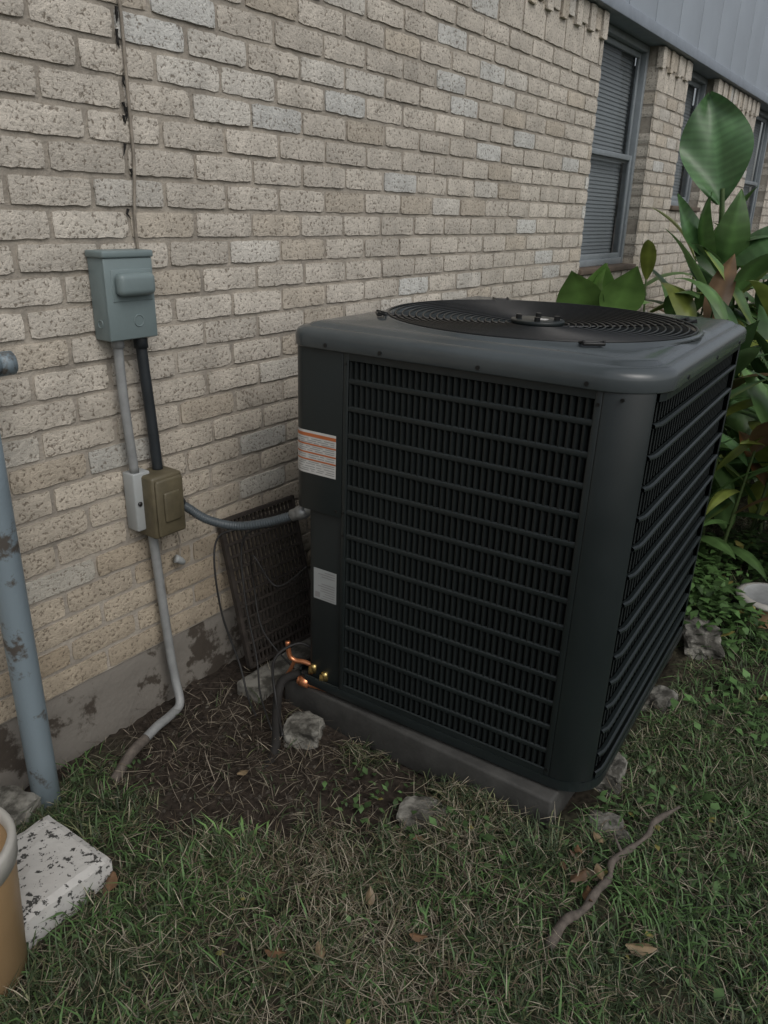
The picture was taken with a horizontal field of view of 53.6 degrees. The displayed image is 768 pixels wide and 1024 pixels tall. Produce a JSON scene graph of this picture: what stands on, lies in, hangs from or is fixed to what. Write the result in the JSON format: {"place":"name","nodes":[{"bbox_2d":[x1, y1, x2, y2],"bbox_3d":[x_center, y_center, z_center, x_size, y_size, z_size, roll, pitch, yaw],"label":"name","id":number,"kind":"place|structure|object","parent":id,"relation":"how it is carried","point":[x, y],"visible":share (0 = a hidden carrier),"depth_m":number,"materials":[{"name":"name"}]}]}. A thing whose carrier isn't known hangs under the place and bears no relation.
{"place":"outdoors","nodes":[
{"label":"outdoors","id":0,"kind":"place"},
{"bbox_2d":[0,482,767,1023],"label":"grass","id":1,"kind":"structure","parent":0,"point":[310,976],"depth_m":1.54,"materials":[{"name":"green plant"}]},
{"bbox_2d":[544,805,680,950],"bbox_3d":[0.490,0.756,1.611,0.504,0.048,0.035,-18,29,-40],"label":"fallen stick","id":2,"kind":"object","parent":1,"relation":"on","point":[566,920],"visible":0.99,"depth_m":1.55,"materials":[{"name":"brown wood"}]},
{"bbox_2d":[613,832,624,857],"bbox_3d":[0.509,0.725,1.656,0.011,0.020,0.062,-2,22,-8],"label":"fallen stick","id":3,"kind":"object","parent":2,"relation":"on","point":[618,844],"visible":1,"depth_m":1.65,"materials":[{"name":"brown wood"}]},
{"bbox_2d":[0,225,767,1023],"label":"ground","id":4,"kind":"structure","parent":0,"point":[586,799],"depth_m":1.82,"materials":[{"name":"soil"}]},
{"bbox_2d":[0,807,27,997],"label":"plastic bucket","id":5,"kind":"object","parent":4,"relation":"on","point":[13,952],"visible":0.97,"depth_m":1.34,"materials":[{"name":"plastic"}]},
{"bbox_2d":[0,785,41,833],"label":"grey stone","id":6,"kind":"object","parent":4,"relation":"on","point":[17,802],"visible":0.59,"depth_m":1.75,"materials":[{"name":"stone"}]},
{"bbox_2d":[0,351,61,810],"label":"metal fence post","id":7,"kind":"object","parent":4,"relation":"on","point":[17,632],"visible":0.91,"depth_m":1.65,"materials":[{"name":"grey metal"}]},
{"bbox_2d":[17,815,112,948],"bbox_3d":[-0.722,0.763,1.588,0.225,0.077,0.204,15,23,31],"label":"white painted block","id":8,"kind":"object","parent":4,"relation":"on","point":[59,865],"depth_m":1.56,"materials":[{"name":"white concrete"}]},
{"bbox_2d":[0,566,310,788],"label":"foundation","id":9,"kind":"object","parent":4,"relation":"on","point":[83,717],"visible":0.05,"depth_m":2.10,"materials":[{"name":"concrete"}]},
{"bbox_2d":[0,0,767,723],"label":"brick courses","id":10,"kind":"object","parent":9,"relation":"on","point":[558,24],"visible":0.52,"depth_m":2.10,"materials":[{"name":"beige brick"}]},
{"bbox_2d":[84,249,157,341],"bbox_3d":[-0.595,-0.501,1.759,0.092,0.199,0.138,16,26,33],"label":"electrical disconnect box","id":11,"kind":"object","parent":10,"relation":"attached to","point":[122,285],"visible":1,"depth_m":1.73,"materials":[{"name":"grey metal"}]},
{"bbox_2d":[115,0,310,736],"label":"loose cables","id":12,"kind":"object","parent":10,"relation":"attached to","point":[179,559],"visible":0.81,"depth_m":2.12,"materials":[{"name":"black rubber"}]},
{"bbox_2d":[0,0,767,724],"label":"mortar joints","id":13,"kind":"object","parent":10,"relation":"attached to","point":[162,180],"visible":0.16,"depth_m":2.07,"materials":[{"name":"grey concrete"}]},
{"bbox_2d":[578,23,649,275],"bbox_3d":[1.039,-1.937,4.222,0.603,1.219,0.930,16,26,33],"label":"window unit","id":14,"kind":"structure","parent":10,"relation":"attached to","point":[622,51],"depth_m":4.26,"materials":[{"name":"metal"}]},
{"bbox_2d":[616,67,707,216],"bbox_3d":[1.812,-2.468,5.159,0.603,0.880,0.740,16,26,33],"label":"window unit","id":15,"kind":"structure","parent":10,"relation":"attached to","point":[698,82],"depth_m":5.16,"materials":[{"name":"metal"}]},
{"bbox_2d":[588,0,767,112],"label":"siding bottom trim","id":16,"kind":"structure","parent":10,"relation":"attached to","point":[627,18],"depth_m":4.13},
{"bbox_2d":[679,105,767,228],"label":"window unit","id":17,"kind":"structure","parent":10,"relation":"attached to","point":[760,118],"depth_m":6.88,"materials":[{"name":"metal"}]},
{"bbox_2d":[109,338,309,782],"bbox_3d":[-0.489,0.088,1.980,0.628,1.073,0.294,-13,25,-32],"label":"electrical conduit","id":18,"kind":"object","parent":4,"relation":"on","point":[158,506],"visible":0.97,"depth_m":1.94,"materials":[{"name":"grey plastic"}]},
{"bbox_2d":[50,650,467,986],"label":"leaf litter","id":19,"kind":"object","parent":4,"relation":"on","point":[226,764],"visible":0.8,"depth_m":1.95,"materials":[{"name":"brown plant"}]},
{"bbox_2d":[217,495,310,668],"bbox_3d":[-0.353,0.213,2.377,0.017,0.470,0.300,2,17,41],"label":"leaning louver panel","id":20,"kind":"object","parent":4,"relation":"on","point":[233,583],"visible":0.86,"depth_m":2.37,"materials":[{"name":"black metal"}]},
{"bbox_2d":[237,637,310,702],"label":"concrete footing slab","id":21,"kind":"structure","parent":4,"relation":"on","point":[281,666],"depth_m":2.29,"materials":[{"name":"grey concrete"}]},
{"bbox_2d":[88,638,482,925],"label":"soil clods","id":22,"kind":"object","parent":4,"relation":"on","point":[184,795],"visible":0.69,"depth_m":1.93,"materials":[{"name":"brown soil"}]},
{"bbox_2d":[264,640,327,766],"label":"refrigerant pipes","id":23,"kind":"object","parent":4,"relation":"on","point":[287,676],"visible":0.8,"depth_m":2.14,"materials":[{"name":"black metal"}]},
{"bbox_2d":[283,711,325,749],"bbox_3d":[-0.222,0.605,2.096,0.106,0.078,0.114,2,18,7],"label":"concrete chunk","id":24,"kind":"object","parent":4,"relation":"on","point":[306,727],"visible":0.94,"depth_m":2.06,"materials":[{"name":"grey concrete"}]},
{"bbox_2d":[102,770,656,957],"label":"dry leaves","id":25,"kind":"object","parent":4,"relation":"on","point":[109,885],"visible":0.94,"depth_m":1.57,"materials":[{"name":"brown plant"}]},
{"bbox_2d":[6,529,767,1023],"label":"ground weeds","id":26,"kind":"object","parent":4,"relation":"on","point":[714,599],"visible":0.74,"depth_m":2.17,"materials":[{"name":"green plant"}]},
{"bbox_2d":[396,796,447,831],"bbox_3d":[0.096,0.734,1.816,0.132,0.073,0.094,12,18,16],"label":"concrete chunk","id":27,"kind":"object","parent":4,"relation":"on","point":[408,805],"visible":0.55,"depth_m":1.80,"materials":[{"name":"grey concrete"}]},
{"bbox_2d":[285,653,672,828],"bbox_3d":[0.337,0.481,2.372,0.835,0.108,0.995,16,26,33],"label":"equipment pad","id":28,"kind":"object","parent":4,"relation":"on","point":[410,748],"visible":0.28,"depth_m":1.95,"materials":[{"name":"grey concrete"}]},
{"bbox_2d":[295,296,746,791],"bbox_3d":[0.381,-0.039,2.139,0.884,1.013,0.969,15,25,29],"label":"air conditioner","id":29,"kind":"object","parent":28,"relation":"on","point":[505,501],"visible":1,"depth_m":1.74,"materials":[{"name":"paint"}]},
{"bbox_2d":[556,263,651,310],"bbox_3d":[0.968,-0.477,3.309,0.586,1.157,0.287,-19,29,-41],"label":"elephant ear plant","id":30,"kind":"object","parent":4,"relation":"on","point":[600,286],"visible":0.38,"depth_m":3.03,"materials":[{"name":"green plant"}]},
{"bbox_2d":[588,810,632,844],"bbox_3d":[0.520,0.750,1.763,0.088,0.076,0.108,-4,17,-9],"label":"concrete chunk","id":31,"kind":"object","parent":4,"relation":"on","point":[614,818],"visible":0.48,"depth_m":1.75,"materials":[{"name":"grey concrete"}]},
{"bbox_2d":[594,752,627,797],"bbox_3d":[0.565,0.663,1.934,0.094,0.097,0.140,12,18,22],"label":"concrete chunk","id":32,"kind":"object","parent":4,"relation":"on","point":[616,772],"visible":0.4,"depth_m":1.88,"materials":[{"name":"grey concrete"}]},
{"bbox_2d":[641,685,677,715],"bbox_3d":[0.800,0.562,2.227,0.101,0.100,0.113,12,20,28],"label":"concrete chunk","id":33,"kind":"object","parent":4,"relation":"on","point":[660,696],"visible":0.52,"depth_m":2.19,"materials":[{"name":"grey concrete"}]},
{"bbox_2d":[680,613,724,659],"bbox_3d":[1.065,0.427,2.565,0.134,0.099,0.192,6,24,12],"label":"concrete chunk","id":34,"kind":"object","parent":4,"relation":"on","point":[693,638],"visible":0.79,"depth_m":2.50,"materials":[{"name":"grey concrete"}]},
{"bbox_2d":[640,186,767,580],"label":"canna plants","id":35,"kind":"object","parent":4,"relation":"on","point":[742,458],"visible":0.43,"depth_m":3.29,"materials":[{"name":"green plant"}]},
{"bbox_2d":[677,91,767,287],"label":"banana plant","id":36,"kind":"object","parent":4,"relation":"on","point":[716,146],"visible":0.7,"depth_m":3.83,"materials":[{"name":"green plant"}]},
{"bbox_2d":[736,582,767,628],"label":"cleanout cover","id":37,"kind":"object","parent":4,"relation":"on","point":[757,592],"visible":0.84,"depth_m":2.72,"materials":[{"name":"beige plastic"}]},
{"bbox_2d":[624,0,767,94],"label":"siding boards","id":38,"kind":"object","parent":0,"point":[731,35],"visible":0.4,"depth_m":4.88,"materials":[{"name":"grey metal"}]}
]}

